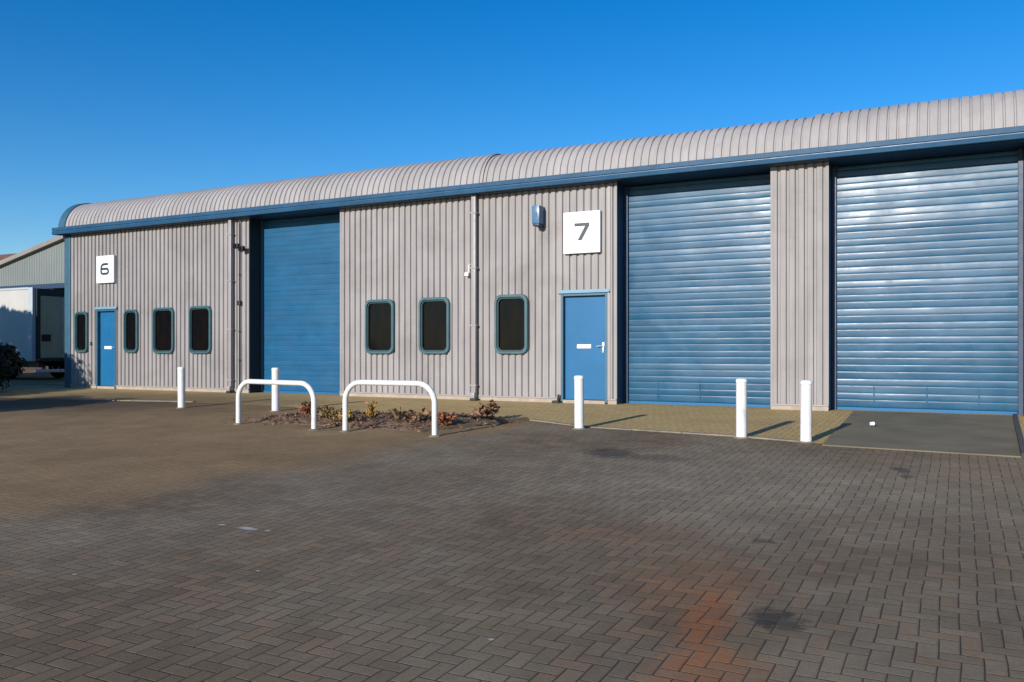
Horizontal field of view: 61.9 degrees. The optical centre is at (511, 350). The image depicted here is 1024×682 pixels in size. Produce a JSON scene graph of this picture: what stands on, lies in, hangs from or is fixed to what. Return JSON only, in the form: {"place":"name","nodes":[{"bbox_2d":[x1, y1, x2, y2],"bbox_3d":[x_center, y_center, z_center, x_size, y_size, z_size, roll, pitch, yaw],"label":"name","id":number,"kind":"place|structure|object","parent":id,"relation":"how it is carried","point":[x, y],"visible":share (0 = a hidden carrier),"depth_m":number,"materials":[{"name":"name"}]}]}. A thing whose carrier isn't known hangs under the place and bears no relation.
{"place":"outdoors","nodes":[
{"label":"outdoors","id":0,"kind":"place"},
{"bbox_2d":[0,253,16,259],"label":"house","id":1,"kind":"structure","parent":0,"point":[3,256],"depth_m":66.00,"materials":[{"name":"tile"}]},
{"bbox_2d":[0,369,1023,681],"bbox_3d":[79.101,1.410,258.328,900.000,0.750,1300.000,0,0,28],"label":"ground","id":2,"kind":"structure","parent":0,"point":[146,541],"depth_m":5.66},
{"bbox_2d":[0,287,64,378],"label":"box lorry","id":3,"kind":"object","parent":2,"relation":"on","point":[32,324],"visible":0.57,"depth_m":30.41,"materials":[{"name":"metal"}]},
{"bbox_2d":[40,296,64,357],"bbox_3d":[-16.457,-0.855,30.591,0.045,2.200,0.960,0,0,28],"label":"rear door","id":4,"kind":"structure","parent":3,"relation":"in","point":[52,308],"depth_m":30.56,"materials":[{"name":"metal"}]},
{"bbox_2d":[0,235,107,368],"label":"neighbour shed","id":5,"kind":"structure","parent":2,"relation":"on","point":[41,265],"depth_m":43.82,"materials":[{"name":"grey metal"}]},
{"bbox_2d":[71,399,195,401],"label":"kerb","id":6,"kind":"structure","parent":2,"relation":"on","point":[127,400],"depth_m":18.96,"materials":[{"name":"concrete"}]},
{"bbox_2d":[177,367,186,407],"bbox_3d":[-6.601,0.781,17.036,0.212,0.924,0.212,0,0,28],"label":"bollard","id":7,"kind":"object","parent":2,"relation":"on","point":[181,387],"visible":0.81,"depth_m":16.98,"materials":[{"name":"white metal"}]},
{"bbox_2d":[270,368,280,411],"bbox_3d":[-4.453,0.777,16.070,0.212,0.925,0.212,0,0,43],"label":"bollard","id":8,"kind":"object","parent":2,"relation":"on","point":[275,393],"visible":0.88,"depth_m":16.01,"materials":[{"name":"metal"}]},
{"bbox_2d":[234,379,319,429],"bbox_3d":[-3.735,0.876,13.434,1.918,0.844,0.169,0,0,34],"label":"hoop barrier","id":9,"kind":"object","parent":2,"relation":"on","point":[306,385],"visible":0.94,"depth_m":13.30,"materials":[{"name":"white metal"}]},
{"bbox_2d":[249,412,503,430],"bbox_3d":[-2.183,1.125,14.133,4.600,0.165,2.200,0,0,28],"label":"soil bed","id":10,"kind":"object","parent":2,"relation":"on","point":[404,426],"visible":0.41,"depth_m":13.57,"materials":[{"name":"brown soil"}]},
{"bbox_2d":[298,401,310,413],"bbox_3d":[-3.529,0.970,14.660,0.333,0.264,0.285,0,0,28],"label":"shrub","id":11,"kind":"object","parent":10,"relation":"on","point":[305,408],"visible":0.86,"depth_m":14.64,"materials":[{"name":"brown plant"}]},
{"bbox_2d":[310,404,330,416],"bbox_3d":[-3.173,1.027,14.311,0.536,0.271,0.286,0,0,28],"label":"shrub","id":12,"kind":"object","parent":10,"relation":"on","point":[318,408],"visible":0.16,"depth_m":14.32,"materials":[{"name":"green plant"}]},
{"bbox_2d":[318,406,351,419],"bbox_3d":[-2.869,1.026,13.767,0.657,0.277,0.394,0,0,28],"label":"shrub","id":13,"kind":"object","parent":10,"relation":"on","point":[331,413],"visible":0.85,"depth_m":13.78,"materials":[{"name":"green plant"}]},
{"bbox_2d":[338,408,355,420],"bbox_3d":[-2.624,1.034,13.553,0.300,0.247,0.338,0,0,-2],"label":"shrub","id":14,"kind":"object","parent":10,"relation":"on","point":[340,416],"visible":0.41,"depth_m":13.51,"materials":[{"name":"yellow plant"}]},
{"bbox_2d":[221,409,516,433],"bbox_3d":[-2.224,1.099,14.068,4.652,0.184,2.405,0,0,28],"label":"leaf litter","id":15,"kind":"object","parent":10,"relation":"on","point":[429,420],"visible":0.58,"depth_m":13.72,"materials":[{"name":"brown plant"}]},
{"bbox_2d":[365,401,377,418],"bbox_3d":[-2.244,0.958,13.657,0.209,0.360,0.242,0,0,28],"label":"weed","id":16,"kind":"object","parent":10,"relation":"on","point":[370,410],"visible":0.92,"depth_m":13.66,"materials":[{"name":"yellow plant"}]},
{"bbox_2d":[392,407,403,418],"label":"weed","id":17,"kind":"object","parent":10,"relation":"on","point":[399,412],"visible":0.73,"depth_m":13.75,"materials":[{"name":"brown plant"}]},
{"bbox_2d":[390,407,431,421],"bbox_3d":[-1.535,1.026,13.555,0.651,0.246,0.606,0,0,12],"label":"shrub","id":18,"kind":"object","parent":10,"relation":"on","point":[410,414],"visible":0.87,"depth_m":13.45,"materials":[{"name":"brown plant"}]},
{"bbox_2d":[428,408,456,425],"bbox_3d":[-1.037,1.017,13.023,0.450,0.312,0.375,0,0,8],"label":"shrub","id":19,"kind":"object","parent":10,"relation":"on","point":[444,419],"visible":0.84,"depth_m":12.96,"materials":[{"name":"brown plant"}]},
{"bbox_2d":[470,399,500,418],"bbox_3d":[-0.389,0.970,13.920,0.496,0.357,0.441,0,0,-41],"label":"shrub","id":20,"kind":"object","parent":10,"relation":"on","point":[485,411],"visible":0.92,"depth_m":13.84,"materials":[{"name":"brown plant"}]},
{"bbox_2d":[339,380,439,436],"bbox_3d":[-1.782,0.860,12.325,1.740,0.875,0.180,0,0,28],"label":"hoop barrier","id":21,"kind":"object","parent":2,"relation":"on","point":[353,384],"visible":0.91,"depth_m":12.24,"materials":[{"name":"white metal"}]},
{"bbox_2d":[417,417,527,431],"bbox_3d":[-0.564,1.155,13.171,2.100,0.164,0.070,0,0,-40],"label":"timber edging","id":22,"kind":"object","parent":2,"relation":"on","point":[519,419],"visible":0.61,"depth_m":13.19,"materials":[{"name":"brown wood"}]},
{"bbox_2d":[52,89,1023,414],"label":"industrial building","id":23,"kind":"structure","parent":2,"relation":"on","point":[864,259],"depth_m":16.66,"materials":[{"name":"paint"}]},
{"bbox_2d":[74,311,88,352],"bbox_3d":[-11.993,-0.522,23.780,0.540,1.145,0.092,0,0,28],"label":"window","id":24,"kind":"structure","parent":23,"relation":"in","point":[81,319],"depth_m":23.81,"materials":[{"name":"black glass"}]},
{"bbox_2d":[96,255,115,283],"bbox_3d":[-11.061,-2.223,23.276,0.710,0.745,0.119,0,0,28],"label":"unit sign","id":25,"kind":"object","parent":23,"relation":"attached to","point":[106,269],"visible":1,"depth_m":23.20,"materials":[{"name":"white plastic"}]},
{"bbox_2d":[94,306,117,388],"bbox_3d":[-11.065,-0.035,23.365,0.910,2.340,0.205,0,0,28],"label":"door","id":26,"kind":"structure","parent":23,"relation":"in","point":[105,321],"depth_m":23.44,"materials":[{"name":"metal"}]},
{"bbox_2d":[123,309,138,352],"bbox_3d":[-10.191,-0.527,22.835,0.550,1.155,0.092,0,0,28],"label":"window","id":27,"kind":"structure","parent":23,"relation":"in","point":[130,317],"depth_m":22.87,"materials":[{"name":"black glass"}]},
{"bbox_2d":[152,307,174,353],"bbox_3d":[-9.089,-0.530,22.256,0.780,1.200,0.092,0,0,28],"label":"window","id":28,"kind":"structure","parent":23,"relation":"in","point":[163,319],"depth_m":22.28,"materials":[{"name":"black glass"}]},
{"bbox_2d":[188,306,211,353],"bbox_3d":[-7.902,-0.535,21.634,0.780,1.210,0.092,0,0,28],"label":"window","id":29,"kind":"structure","parent":23,"relation":"in","point":[199,317],"depth_m":21.67,"materials":[{"name":"black glass"}]},
{"bbox_2d":[233,243,239,248],"bbox_3d":[-6.720,-2.565,20.916,0.150,0.120,0.205,0,0,28],"label":"security light","id":30,"kind":"object","parent":23,"relation":"attached to","point":[235,245],"visible":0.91,"depth_m":20.83,"materials":[{"name":"black plastic"}]},
{"bbox_2d":[237,222,241,384],"bbox_3d":[-6.716,-1.125,20.989,0.110,4.080,0.070,0,0,28],"label":"cable conduit","id":31,"kind":"object","parent":23,"relation":"attached to","point":[239,302],"visible":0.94,"depth_m":20.99,"materials":[{"name":"black plastic"}]},
{"bbox_2d":[238,246,246,250],"bbox_3d":[-6.570,-2.495,20.837,0.150,0.120,0.205,0,0,28],"label":"security light","id":32,"kind":"object","parent":23,"relation":"attached to","point":[241,248],"visible":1,"depth_m":20.75,"materials":[{"name":"black plastic"}]},
{"bbox_2d":[365,299,394,353],"bbox_3d":[-2.948,-0.540,19.034,0.790,1.210,0.092,0,0,28],"label":"window","id":33,"kind":"structure","parent":23,"relation":"in","point":[379,314],"depth_m":19.06,"materials":[{"name":"black glass"}]},
{"bbox_2d":[418,297,449,353],"bbox_3d":[-1.668,-0.542,18.362,0.780,1.215,0.092,0,0,28],"label":"window","id":34,"kind":"structure","parent":23,"relation":"in","point":[433,312],"depth_m":18.38,"materials":[{"name":"black glass"}]},
{"bbox_2d":[464,264,470,275],"bbox_3d":[-0.928,-1.698,17.922,0.100,0.267,0.136,0,0,28],"label":"sensor","id":35,"kind":"object","parent":23,"relation":"attached to","point":[467,273],"visible":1,"depth_m":17.89,"materials":[{"name":"white paint"}]},
{"bbox_2d":[494,294,528,353],"bbox_3d":[-0.010,-0.545,17.492,0.765,1.220,0.092,0,0,28],"label":"window","id":36,"kind":"structure","parent":23,"relation":"in","point":[511,312],"depth_m":17.51,"materials":[{"name":"black glass"}]},
{"bbox_2d":[532,205,544,226],"bbox_3d":[0.527,-2.692,17.079,0.160,0.405,0.264,0,0,28],"label":"alarm box","id":37,"kind":"object","parent":23,"relation":"attached to","point":[538,215],"visible":1,"depth_m":16.98,"materials":[{"name":"metal"}]},
{"bbox_2d":[563,210,600,253],"bbox_3d":[1.385,-2.322,16.745,0.780,0.815,0.119,0,0,28],"label":"unit sign","id":38,"kind":"object","parent":23,"relation":"attached to","point":[581,231],"visible":1,"depth_m":16.68,"materials":[{"name":"white plastic"}]},
{"bbox_2d":[558,289,609,403],"bbox_3d":[1.438,-0.035,16.804,1.090,2.340,0.205,0,0,28],"label":"door","id":39,"kind":"structure","parent":23,"relation":"in","point":[583,316],"depth_m":16.82,"materials":[{"name":"metal"}]},
{"bbox_2d":[572,375,585,429],"bbox_3d":[0.993,0.807,12.612,0.212,0.889,0.212,0,0,-31],"label":"bollard","id":40,"kind":"object","parent":2,"relation":"on","point":[578,402],"visible":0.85,"depth_m":12.55,"materials":[{"name":"metal"}]},
{"bbox_2d":[528,419,799,441],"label":"kerb","id":41,"kind":"structure","parent":2,"relation":"on","point":[730,435],"depth_m":11.99,"materials":[{"name":"concrete"}]},
{"bbox_2d":[733,378,748,438],"bbox_3d":[3.055,0.811,11.353,0.212,0.889,0.212,0,0,-16],"label":"bollard","id":42,"kind":"object","parent":2,"relation":"on","point":[741,408],"visible":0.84,"depth_m":11.29,"materials":[{"name":"metal"}]},
{"bbox_2d":[0,385,1023,453],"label":"pavement","id":43,"kind":"structure","parent":0,"point":[770,422],"depth_m":15.44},
{"bbox_2d":[0,342,28,389],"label":"bush","id":44,"kind":"object","parent":43,"relation":"on","point":[11,361],"visible":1,"depth_m":22.45,"materials":[{"name":"green plant"}]},
{"bbox_2d":[552,394,560,402],"bbox_3d":[0.877,0.949,16.940,0.150,0.172,0.115,0,0,28],"label":"door stop","id":45,"kind":"object","parent":43,"relation":"on","point":[557,400],"depth_m":16.91,"materials":[{"name":"black plastic"}]},
{"bbox_2d":[798,380,813,442],"bbox_3d":[3.740,0.815,10.844,0.212,0.889,0.212,0,0,0],"label":"bollard","id":46,"kind":"object","parent":43,"relation":"on","point":[805,411],"visible":0.86,"depth_m":10.79,"materials":[{"name":"metal"}]},
{"bbox_2d":[822,411,1023,457],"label":"tarmac apron","id":47,"kind":"object","parent":43,"relation":"on","point":[987,435],"visible":0.91,"depth_m":11.36,"materials":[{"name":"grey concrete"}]},
{"bbox_2d":[0,0,1023,254],"label":"sky","id":48,"kind":"structure","parent":0,"point":[101,100],"materials":[{"name":"blue"}]}
]}

